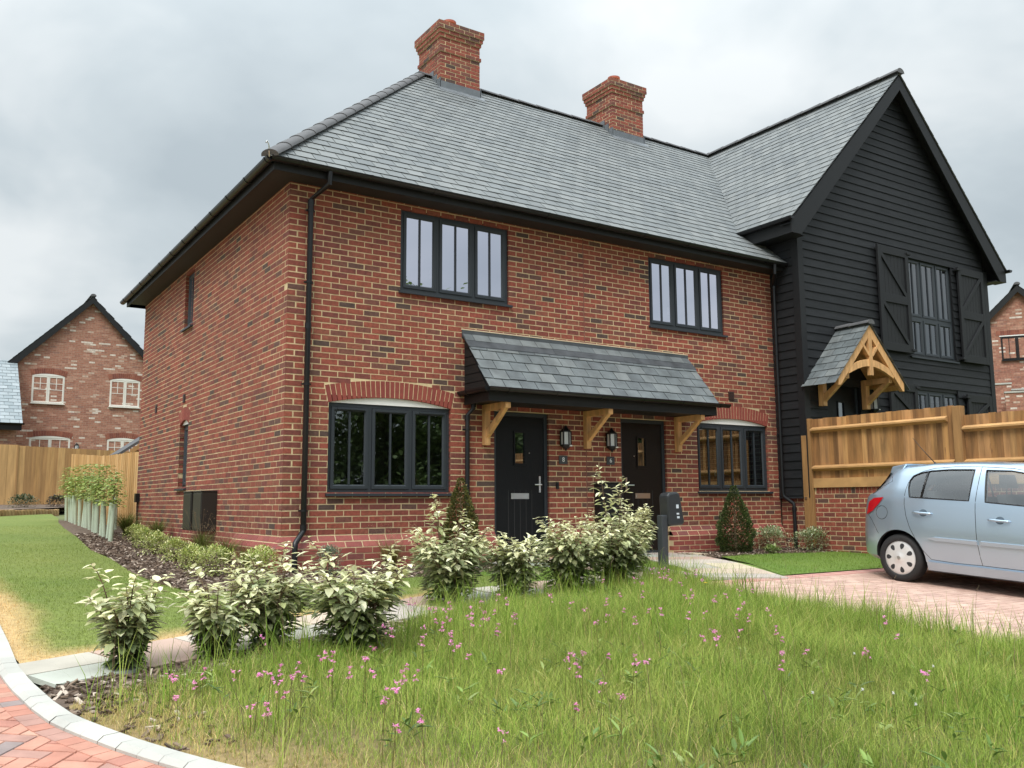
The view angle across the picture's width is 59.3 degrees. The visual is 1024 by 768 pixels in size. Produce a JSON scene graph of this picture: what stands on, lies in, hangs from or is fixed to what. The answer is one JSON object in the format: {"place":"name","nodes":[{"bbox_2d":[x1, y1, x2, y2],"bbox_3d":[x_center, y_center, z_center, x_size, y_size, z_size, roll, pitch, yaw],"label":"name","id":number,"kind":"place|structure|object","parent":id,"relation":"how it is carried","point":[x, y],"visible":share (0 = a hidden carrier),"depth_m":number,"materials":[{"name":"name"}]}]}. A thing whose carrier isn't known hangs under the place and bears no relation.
{"place":"outdoors","nodes":[
{"label":"outdoors","id":0,"kind":"place"},
{"bbox_2d":[0,504,64,509],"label":"flower bed","id":1,"kind":"object","parent":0,"point":[12,507],"visible":0.54,"depth_m":26.33,"materials":[{"name":"brown wood"}]},
{"bbox_2d":[3,493,39,509],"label":"dark shrub","id":2,"kind":"object","parent":1,"relation":"on","point":[22,496],"visible":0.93,"depth_m":25.61,"materials":[{"name":"green plant"}]},
{"bbox_2d":[43,494,64,511],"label":"dark shrub","id":3,"kind":"object","parent":1,"relation":"on","point":[54,498],"visible":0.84,"depth_m":26.50,"materials":[{"name":"green plant"}]},
{"bbox_2d":[0,677,187,767],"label":"road paving","id":4,"kind":"structure","parent":0,"point":[29,738],"depth_m":4.13,"materials":[{"name":"red brick"}]},
{"bbox_2d":[58,520,469,593],"bbox_3d":[-5.547,2.740,16.045,4.370,0.514,15.750,5,-9,-33],"label":"flower bed","id":5,"kind":"object","parent":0,"point":[72,528],"visible":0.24,"depth_m":15.18,"materials":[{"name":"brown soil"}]},
{"bbox_2d":[55,474,72,520],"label":"tree guard","id":6,"kind":"object","parent":5,"relation":"on","point":[66,508],"visible":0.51,"depth_m":20.86,"materials":[{"name":"green plastic"}]},
{"bbox_2d":[59,467,81,521],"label":"tree guard","id":7,"kind":"object","parent":5,"relation":"on","point":[73,470],"visible":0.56,"depth_m":20.23,"materials":[{"name":"green plant"}]},
{"bbox_2d":[61,477,79,521],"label":"tree guard","id":8,"kind":"object","parent":5,"relation":"on","point":[66,483],"visible":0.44,"depth_m":19.96,"materials":[{"name":"green plant"}]},
{"bbox_2d":[64,478,81,522],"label":"tree guard","id":9,"kind":"object","parent":5,"relation":"on","point":[72,515],"visible":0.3,"depth_m":19.59,"materials":[{"name":"green plastic"}]},
{"bbox_2d":[62,473,84,523],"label":"tree guard","id":10,"kind":"object","parent":5,"relation":"on","point":[75,509],"visible":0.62,"depth_m":19.00,"materials":[{"name":"green plant"}]},
{"bbox_2d":[70,465,88,525],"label":"tree guard","id":11,"kind":"object","parent":5,"relation":"on","point":[79,511],"visible":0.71,"depth_m":18.43,"materials":[{"name":"green plant"}]},
{"bbox_2d":[75,478,92,526],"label":"tree guard","id":12,"kind":"object","parent":5,"relation":"on","point":[83,504],"visible":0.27,"depth_m":17.90,"materials":[{"name":"green plastic"}]},
{"bbox_2d":[76,472,94,527],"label":"tree guard","id":13,"kind":"object","parent":5,"relation":"on","point":[86,522],"visible":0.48,"depth_m":17.39,"materials":[{"name":"green plant"}]},
{"bbox_2d":[75,464,98,529],"bbox_3d":[-7.944,2.121,16.921,0.442,1.238,0.502,-5,-9,29],"label":"tree guard","id":14,"kind":"object","parent":5,"relation":"on","point":[89,510],"visible":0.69,"depth_m":16.87,"materials":[{"name":"green plant"}]},
{"bbox_2d":[78,473,95,527],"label":"tree guard","id":15,"kind":"object","parent":5,"relation":"on","point":[83,498],"visible":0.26,"depth_m":17.64,"materials":[{"name":"green plant"}]},
{"bbox_2d":[80,476,104,531],"bbox_3d":[-7.613,2.189,16.385,0.478,1.011,0.441,-8,-10,44],"label":"tree guard","id":16,"kind":"object","parent":5,"relation":"on","point":[92,523],"visible":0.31,"depth_m":16.33,"materials":[{"name":"plastic"}]},
{"bbox_2d":[85,473,107,533],"bbox_3d":[-7.307,2.111,15.911,0.486,1.081,0.509,2,-5,-35],"label":"tree guard","id":17,"kind":"object","parent":5,"relation":"on","point":[97,513],"visible":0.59,"depth_m":15.82,"materials":[{"name":"plastic"}]},
{"bbox_2d":[86,464,110,532],"bbox_3d":[-7.439,2.052,16.119,0.500,1.238,0.443,-7,-10,40],"label":"tree guard","id":18,"kind":"object","parent":5,"relation":"on","point":[90,496],"visible":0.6,"depth_m":16.07,"materials":[{"name":"green plant"}]},
{"bbox_2d":[90,477,114,536],"bbox_3d":[-6.878,2.080,15.133,0.481,1.013,0.434,-7,-10,40],"label":"tree guard","id":19,"kind":"object","parent":5,"relation":"on","point":[103,517],"visible":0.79,"depth_m":15.11,"materials":[{"name":"plastic"}]},
{"bbox_2d":[87,464,117,535],"bbox_3d":[-7.029,1.998,15.447,0.500,1.240,0.437,6,-10,-41],"label":"tree guard","id":20,"kind":"object","parent":5,"relation":"on","point":[100,528],"visible":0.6,"depth_m":15.45,"materials":[{"name":"green plant"}]},
{"bbox_2d":[98,478,125,537],"bbox_3d":[-6.623,2.063,14.922,0.432,1.015,0.482,-3,-8,16],"label":"tree guard","id":21,"kind":"object","parent":5,"relation":"on","point":[108,520],"visible":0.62,"depth_m":14.86,"materials":[{"name":"plastic"}]},
{"bbox_2d":[98,474,127,541],"bbox_3d":[-6.386,1.977,14.349,0.486,1.081,0.509,6,-7,-25],"label":"tree guard","id":22,"kind":"object","parent":5,"relation":"on","point":[112,521],"visible":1,"depth_m":14.36,"materials":[{"name":"plastic"}]},
{"bbox_2d":[107,470,125,529],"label":"tree guard","id":23,"kind":"object","parent":5,"relation":"on","point":[115,526],"visible":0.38,"depth_m":16.96,"materials":[{"name":"green plant"}]},
{"bbox_2d":[115,513,149,535],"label":"grass clump","id":24,"kind":"object","parent":5,"relation":"on","point":[124,523],"visible":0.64,"depth_m":15.46,"materials":[{"name":"green plant"}]},
{"bbox_2d":[122,523,148,541],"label":"lime shrub","id":25,"kind":"object","parent":5,"relation":"on","point":[135,526],"visible":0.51,"depth_m":14.36,"materials":[{"name":"green plant"}]},
{"bbox_2d":[130,526,158,547],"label":"lime shrub","id":26,"kind":"object","parent":5,"relation":"on","point":[145,530],"visible":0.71,"depth_m":13.28,"materials":[{"name":"green plant"}]},
{"bbox_2d":[134,530,173,555],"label":"lime shrub","id":27,"kind":"object","parent":5,"relation":"on","point":[160,537],"visible":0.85,"depth_m":12.38,"materials":[{"name":"green plant"}]},
{"bbox_2d":[141,519,175,536],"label":"grass clump","id":28,"kind":"object","parent":5,"relation":"on","point":[157,527],"visible":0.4,"depth_m":14.94,"materials":[{"name":"green plant"}]},
{"bbox_2d":[156,536,194,561],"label":"lime shrub","id":29,"kind":"object","parent":5,"relation":"on","point":[177,541],"visible":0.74,"depth_m":11.56,"materials":[{"name":"green plant"}]},
{"bbox_2d":[163,543,206,568],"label":"lime shrub","id":30,"kind":"object","parent":5,"relation":"on","point":[189,547],"visible":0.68,"depth_m":10.75,"materials":[{"name":"green plant"}]},
{"bbox_2d":[182,508,220,556],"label":"grass clump","id":31,"kind":"object","parent":5,"relation":"on","point":[200,539],"visible":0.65,"depth_m":12.13,"materials":[{"name":"green plant"}]},
{"bbox_2d":[182,543,237,577],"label":"lime shrub","id":32,"kind":"object","parent":5,"relation":"on","point":[212,553],"visible":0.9,"depth_m":10.07,"materials":[{"name":"green plant"}]},
{"bbox_2d":[203,518,248,564],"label":"grass clump","id":33,"kind":"object","parent":5,"relation":"on","point":[230,548],"visible":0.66,"depth_m":11.38,"materials":[{"name":"green plant"}]},
{"bbox_2d":[228,544,261,571],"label":"grass clump","id":34,"kind":"object","parent":5,"relation":"on","point":[248,564],"visible":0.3,"depth_m":10.62,"materials":[{"name":"green plant"}]},
{"bbox_2d":[234,544,285,577],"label":"lime shrub","id":35,"kind":"object","parent":5,"relation":"on","point":[264,550],"visible":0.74,"depth_m":9.77,"materials":[{"name":"green plant"}]},
{"bbox_2d":[312,544,343,574],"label":"glaucous shrub","id":36,"kind":"object","parent":5,"relation":"on","point":[327,548],"visible":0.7,"depth_m":10.27,"materials":[{"name":"green plant"}]},
{"bbox_2d":[366,516,415,571],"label":"grass clump","id":37,"kind":"object","parent":5,"relation":"on","point":[394,558],"visible":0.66,"depth_m":10.56,"materials":[{"name":"green plant"}]},
{"bbox_2d":[439,477,482,566],"bbox_3d":[-0.648,1.769,11.335,0.575,1.196,0.597,5,-9,-33],"label":"cone conifer","id":38,"kind":"object","parent":5,"relation":"on","point":[450,511],"visible":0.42,"depth_m":11.28,"materials":[{"name":"green plant"}]},
{"bbox_2d":[4,552,788,687],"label":"path","id":39,"kind":"structure","parent":0,"point":[52,672],"depth_m":6.28,"materials":[{"name":"beige concrete"}]},
{"bbox_2d":[0,514,881,662],"bbox_3d":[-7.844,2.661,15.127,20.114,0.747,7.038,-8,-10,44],"label":"lawn","id":40,"kind":"structure","parent":0,"point":[42,521],"depth_m":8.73,"materials":[{"name":"green plant"}]},
{"bbox_2d":[0,509,58,515],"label":"log edging","id":41,"kind":"object","parent":40,"relation":"on","point":[54,512],"visible":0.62,"depth_m":23.96,"materials":[{"name":"brown wood"}]},
{"bbox_2d":[0,0,1023,359],"label":"sky","id":42,"kind":"structure","parent":0,"point":[124,124],"materials":[{"name":"grey"}]},
{"bbox_2d":[16,483,1023,717],"bbox_3d":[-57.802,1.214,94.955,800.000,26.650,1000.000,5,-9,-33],"label":"ground","id":43,"kind":"structure","parent":0,"point":[61,516],"depth_m":13.14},
{"bbox_2d":[0,360,24,444],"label":"outbuilding","id":44,"kind":"structure","parent":43,"relation":"on","point":[11,423],"depth_m":33.08,"materials":[{"name":"stone"}]},
{"bbox_2d":[0,444,129,510],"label":"timber fence","id":45,"kind":"object","parent":43,"relation":"on","point":[35,472],"visible":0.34,"depth_m":28.75,"materials":[{"name":"brown wood"}]},
{"bbox_2d":[7,294,143,451],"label":"brick house","id":46,"kind":"structure","parent":43,"relation":"on","point":[80,370],"depth_m":37.17,"materials":[{"name":"brick"}]},
{"bbox_2d":[30,368,67,404],"bbox_3d":[-18.792,0.093,36.438,1.390,1.462,0.160,5,-9,-33],"label":"window","id":47,"kind":"structure","parent":46,"relation":"in","point":[48,373],"depth_m":36.45,"materials":[{"name":"white plastic"}]},
{"bbox_2d":[27,430,72,447],"bbox_3d":[-18.642,3.082,36.174,1.668,2.420,0.082,5,-9,-33],"label":"window","id":48,"kind":"structure","parent":46,"relation":"in","point":[43,435],"depth_m":36.24,"materials":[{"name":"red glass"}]},
{"bbox_2d":[105,433,139,451],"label":"window","id":49,"kind":"structure","parent":46,"relation":"in","point":[119,438],"depth_m":37.72,"materials":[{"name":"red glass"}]},
{"bbox_2d":[108,373,141,408],"bbox_3d":[-16.366,0.286,38.023,1.390,1.462,0.160,5,-9,-33],"label":"window","id":50,"kind":"structure","parent":46,"relation":"in","point":[115,379],"depth_m":38.02,"materials":[{"name":"white glass"}]},
{"bbox_2d":[70,452,138,525],"bbox_3d":[-8.921,2.306,19.433,0.077,1.776,4.528,6,-10,-41],"label":"timber fence","id":51,"kind":"object","parent":43,"relation":"on","point":[126,464],"visible":0.43,"depth_m":18.48,"materials":[{"name":"brown wood"}]},
{"bbox_2d":[0,626,242,767],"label":"kerb","id":52,"kind":"structure","parent":43,"relation":"on","point":[27,692],"depth_m":4.33,"materials":[{"name":"concrete"}]},
{"bbox_2d":[111,437,138,454],"bbox_3d":[-8.038,1.614,21.018,2.350,3.250,1.230,5,-9,-33],"label":"lean to","id":53,"kind":"object","parent":43,"relation":"on","point":[128,446],"visible":0.12,"depth_m":20.11,"materials":[{"name":"grey tile"}]},
{"bbox_2d":[120,19,797,572],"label":"brick house","id":54,"kind":"structure","parent":43,"relation":"on","point":[396,307],"depth_m":13.13,"materials":[{"name":"red brick"}]},
{"bbox_2d":[174,420,187,490],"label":"window","id":55,"kind":"structure","parent":54,"relation":"in","point":[185,424],"depth_m":15.01,"materials":[{"name":"black plastic"}]},
{"bbox_2d":[180,272,194,331],"bbox_3d":[-5.420,-1.409,15.205,0.175,1.002,0.642,5,-9,-33],"label":"window","id":56,"kind":"structure","parent":54,"relation":"in","point":[191,278],"depth_m":15.32,"materials":[{"name":"black plastic"}]},
{"bbox_2d":[281,398,451,523],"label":"window","id":57,"kind":"structure","parent":54,"relation":"in","point":[375,444],"depth_m":12.03,"materials":[{"name":"clear glass"}]},
{"bbox_2d":[398,210,512,307],"bbox_3d":[-0.774,-1.716,12.449,1.777,1.162,0.150,5,-9,-33],"label":"window","id":58,"kind":"structure","parent":54,"relation":"in","point":[443,258],"depth_m":12.43,"materials":[{"name":"clear glass"}]},
{"bbox_2d":[496,416,543,555],"bbox_3d":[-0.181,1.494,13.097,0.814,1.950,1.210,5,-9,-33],"label":"door","id":59,"kind":"structure","parent":54,"relation":"in","point":[519,440],"depth_m":12.66,"materials":[{"name":"black wood"}]},
{"bbox_2d":[621,423,661,549],"bbox_3d":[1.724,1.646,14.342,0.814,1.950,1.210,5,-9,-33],"label":"door","id":60,"kind":"structure","parent":54,"relation":"in","point":[641,443],"depth_m":13.94,"materials":[{"name":"black wood"}]},
{"bbox_2d":[648,257,727,337],"bbox_3d":[2.878,-1.418,14.835,1.742,1.177,0.150,5,-9,-33],"label":"window","id":61,"kind":"structure","parent":54,"relation":"in","point":[682,297],"depth_m":14.83,"materials":[{"name":"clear glass"}]},
{"bbox_2d":[697,419,781,524],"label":"window","id":62,"kind":"structure","parent":54,"relation":"in","point":[719,425],"depth_m":15.05,"materials":[{"name":"black plastic"}]},
{"bbox_2d":[705,68,1011,548],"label":"weatherboard house","id":63,"kind":"structure","parent":43,"relation":"on","point":[853,209],"depth_m":16.96,"materials":[{"name":"black wood"}]},
{"bbox_2d":[827,385,854,487],"bbox_3d":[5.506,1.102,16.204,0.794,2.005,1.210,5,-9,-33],"label":"door","id":64,"kind":"structure","parent":63,"relation":"in","point":[842,403],"depth_m":15.90,"materials":[{"name":"black wood"}]},
{"bbox_2d":[908,258,959,363],"bbox_3d":[8.194,-1.429,17.644,1.605,1.982,0.150,5,-9,-33],"label":"window","id":65,"kind":"structure","parent":63,"relation":"in","point":[929,283],"depth_m":17.69,"materials":[{"name":"grey glass"}]},
{"bbox_2d":[918,390,956,408],"bbox_3d":[8.183,0.749,17.382,1.460,1.210,0.082,5,-9,-33],"label":"window","id":66,"kind":"structure","parent":63,"relation":"in","point":[927,399],"depth_m":17.41,"materials":[{"name":"grey glass"}]},
{"bbox_2d":[815,484,1023,553],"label":"garden wall","id":67,"kind":"structure","parent":43,"relation":"on","point":[840,515],"depth_m":14.45,"materials":[{"name":"red brick"}]},
{"bbox_2d":[801,405,1023,548],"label":"timber fence","id":68,"kind":"object","parent":67,"relation":"on","point":[867,450],"visible":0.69,"depth_m":13.77,"materials":[{"name":"wood"}]},
{"bbox_2d":[990,282,1023,388],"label":"brick house","id":69,"kind":"structure","parent":43,"relation":"on","point":[1007,321],"depth_m":35.86,"materials":[{"name":"brick"}]},
{"bbox_2d":[1000,336,1023,360],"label":"window","id":70,"kind":"structure","parent":69,"relation":"in","point":[1016,337],"depth_m":35.75,"materials":[{"name":"black plastic"}]},
{"bbox_2d":[995,382,1023,412],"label":"garden wall","id":71,"kind":"structure","parent":43,"relation":"on","point":[1008,398],"depth_m":33.97,"materials":[{"name":"brick"}]},
{"bbox_2d":[66,550,1023,767],"bbox_3d":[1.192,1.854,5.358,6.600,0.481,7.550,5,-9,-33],"label":"meadow ground","id":72,"kind":"structure","parent":0,"point":[231,761],"depth_m":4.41,"materials":[{"name":"green plant"}]},
{"bbox_2d":[201,667,205,733],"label":"wildflower","id":73,"kind":"object","parent":72,"relation":"on","point":[202,678],"visible":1,"depth_m":4.40,"materials":[{"name":"green plant"}]},
{"bbox_2d":[260,702,271,753],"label":"wildflower","id":74,"kind":"object","parent":72,"relation":"on","point":[268,709],"visible":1,"depth_m":4.11,"materials":[{"name":"pink plant"}]},
{"bbox_2d":[273,679,282,746],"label":"wildflower","id":75,"kind":"object","parent":72,"relation":"on","point":[276,707],"visible":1,"depth_m":4.21,"materials":[{"name":"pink plant"}]},
{"bbox_2d":[280,690,289,758],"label":"wildflower","id":76,"kind":"object","parent":72,"relation":"on","point":[283,697],"visible":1,"depth_m":4.11,"materials":[{"name":"green plant"}]},
{"bbox_2d":[289,674,295,739],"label":"wildflower","id":77,"kind":"object","parent":72,"relation":"on","point":[291,678],"visible":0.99,"depth_m":4.38,"materials":[{"name":"pink plant"}]},
{"bbox_2d":[346,666,352,726],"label":"wildflower","id":78,"kind":"object","parent":72,"relation":"on","point":[348,677],"visible":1,"depth_m":4.50,"materials":[{"name":"pink plant"}]},
{"bbox_2d":[380,698,388,767],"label":"wildflower","id":79,"kind":"object","parent":72,"relation":"on","point":[383,726],"visible":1,"depth_m":3.99,"materials":[{"name":"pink plant"}]},
{"bbox_2d":[415,708,424,763],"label":"wildflower","id":80,"kind":"object","parent":72,"relation":"on","point":[421,720],"visible":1,"depth_m":3.81,"materials":[{"name":"pink plant"}]},
{"bbox_2d":[418,636,424,684],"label":"wildflower","id":81,"kind":"object","parent":72,"relation":"on","point":[422,657],"visible":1,"depth_m":5.31,"materials":[{"name":"pink plant"}]},
{"bbox_2d":[39,532,837,750],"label":"bark mulch","id":82,"kind":"object","parent":72,"relation":"on","point":[123,560],"visible":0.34,"depth_m":9.48,"materials":[{"name":"brown wood"}]},
{"bbox_2d":[76,563,180,670],"bbox_3d":[-2.419,1.469,5.675,0.496,0.686,0.631,-5,-9,32],"label":"silver shrub","id":83,"kind":"object","parent":82,"relation":"on","point":[139,622],"visible":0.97,"depth_m":5.58,"materials":[{"name":"green plant"}]},
{"bbox_2d":[168,563,268,660],"bbox_3d":[-1.963,1.528,6.020,0.537,0.648,0.560,-5,-9,34],"label":"silver shrub","id":84,"kind":"object","parent":82,"relation":"on","point":[230,616],"visible":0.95,"depth_m":5.95,"materials":[{"name":"green plant"}]},
{"bbox_2d":[218,540,320,649],"bbox_3d":[-1.723,1.498,6.372,0.713,0.753,0.712,-4,-8,23],"label":"silver shrub","id":85,"kind":"object","parent":82,"relation":"on","point":[285,588],"visible":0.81,"depth_m":6.25,"materials":[{"name":"green plant"}]},
{"bbox_2d":[296,536,414,652],"bbox_3d":[-1.099,1.467,6.263,0.821,0.825,0.778,5,-9,-33],"label":"silver shrub","id":86,"kind":"object","parent":82,"relation":"on","point":[349,611],"visible":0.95,"depth_m":6.13,"materials":[{"name":"green plant"}]},
{"bbox_2d":[406,494,496,604],"bbox_3d":[-0.552,1.530,8.302,0.825,1.028,0.902,1,-8,-14],"label":"silver shrub","id":87,"kind":"object","parent":82,"relation":"on","point":[440,567],"visible":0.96,"depth_m":8.20,"materials":[{"name":"green plant"}]},
{"bbox_2d":[477,531,548,598],"bbox_3d":[0.011,1.754,8.679,0.715,0.670,0.705,5,-9,-33],"label":"silver shrub","id":88,"kind":"object","parent":82,"relation":"on","point":[511,562],"visible":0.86,"depth_m":8.56,"materials":[{"name":"green plant"}]},
{"bbox_2d":[524,514,612,590],"bbox_3d":[0.582,1.734,9.152,0.899,0.822,0.924,-1,-8,6],"label":"silver shrub","id":89,"kind":"object","parent":82,"relation":"on","point":[569,552],"visible":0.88,"depth_m":8.98,"materials":[{"name":"green plant"}]},
{"bbox_2d":[571,465,657,583],"bbox_3d":[1.088,1.537,9.697,0.880,1.321,0.955,5,-9,-33],"label":"silver shrub","id":90,"kind":"object","parent":82,"relation":"on","point":[626,548],"visible":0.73,"depth_m":9.59,"materials":[{"name":"green plant"}]},
{"bbox_2d":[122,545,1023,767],"bbox_3d":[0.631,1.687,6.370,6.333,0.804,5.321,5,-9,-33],"label":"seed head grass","id":91,"kind":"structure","parent":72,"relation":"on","point":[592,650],"depth_m":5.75,"materials":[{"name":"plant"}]},
{"bbox_2d":[573,702,579,767],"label":"wildflower","id":92,"kind":"object","parent":72,"relation":"on","point":[575,703],"visible":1,"depth_m":4.04,"materials":[{"name":"pink plant"}]},
{"bbox_2d":[186,578,1023,767],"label":"meadow herbs","id":93,"kind":"object","parent":72,"relation":"on","point":[867,759],"visible":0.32,"depth_m":4.88,"materials":[{"name":"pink plant"}]},
{"bbox_2d":[632,662,639,721],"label":"wildflower","id":94,"kind":"object","parent":72,"relation":"on","point":[636,686],"visible":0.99,"depth_m":4.79,"materials":[{"name":"green plant"}]},
{"bbox_2d":[480,561,785,581],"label":"lawn","id":95,"kind":"structure","parent":0,"point":[543,577],"depth_m":11.15,"materials":[{"name":"green plant"}]},
{"bbox_2d":[610,487,656,571],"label":"silver shrub","id":96,"kind":"object","parent":95,"relation":"on","point":[642,518],"visible":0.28,"depth_m":10.93,"materials":[{"name":"green plant"}]},
{"bbox_2d":[657,492,683,572],"bbox_3d":[1.912,1.858,10.872,0.345,1.097,0.174,5,-9,-33],"label":"charging post","id":97,"kind":"object","parent":95,"relation":"on","point":[671,513],"visible":0.83,"depth_m":10.81,"materials":[{"name":"grey metal"}]},
{"bbox_2d":[700,549,829,556],"bbox_3d":[3.776,2.662,14.166,2.840,0.028,1.130,5,-9,-33],"label":"flower bed","id":98,"kind":"object","parent":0,"point":[744,553],"visible":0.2,"depth_m":14.04,"materials":[{"name":"brown soil"}]},
{"bbox_2d":[714,485,756,552],"bbox_3d":[3.507,2.146,14.132,0.636,1.120,0.647,1,-8,-8],"label":"cone conifer","id":99,"kind":"object","parent":98,"relation":"on","point":[721,541],"visible":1,"depth_m":14.04,"materials":[{"name":"green plant"}]},
{"bbox_2d":[754,524,789,551],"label":"variegated shrub","id":100,"kind":"object","parent":98,"relation":"on","point":[773,529],"visible":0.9,"depth_m":14.65,"materials":[{"name":"green plant"}]},
{"bbox_2d":[764,543,780,553],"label":"leafy plant","id":101,"kind":"object","parent":98,"relation":"on","point":[773,548],"visible":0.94,"depth_m":13.96,"materials":[{"name":"green plant"}]},
{"bbox_2d":[789,525,830,550],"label":"variegated shrub","id":102,"kind":"object","parent":98,"relation":"on","point":[809,532],"visible":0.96,"depth_m":14.65,"materials":[{"name":"green plant"}]},
{"bbox_2d":[725,552,882,574],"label":"lawn","id":103,"kind":"structure","parent":0,"point":[806,562],"depth_m":12.47,"materials":[{"name":"green plant"}]},
{"bbox_2d":[716,568,1023,642],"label":"driveway paving","id":104,"kind":"structure","parent":0,"point":[990,597],"depth_m":10.01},
{"bbox_2d":[865,441,1023,582],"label":"parked car","id":105,"kind":"object","parent":104,"relation":"on","point":[956,519],"visible":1,"depth_m":10.57,"materials":[{"name":"blue metal"}]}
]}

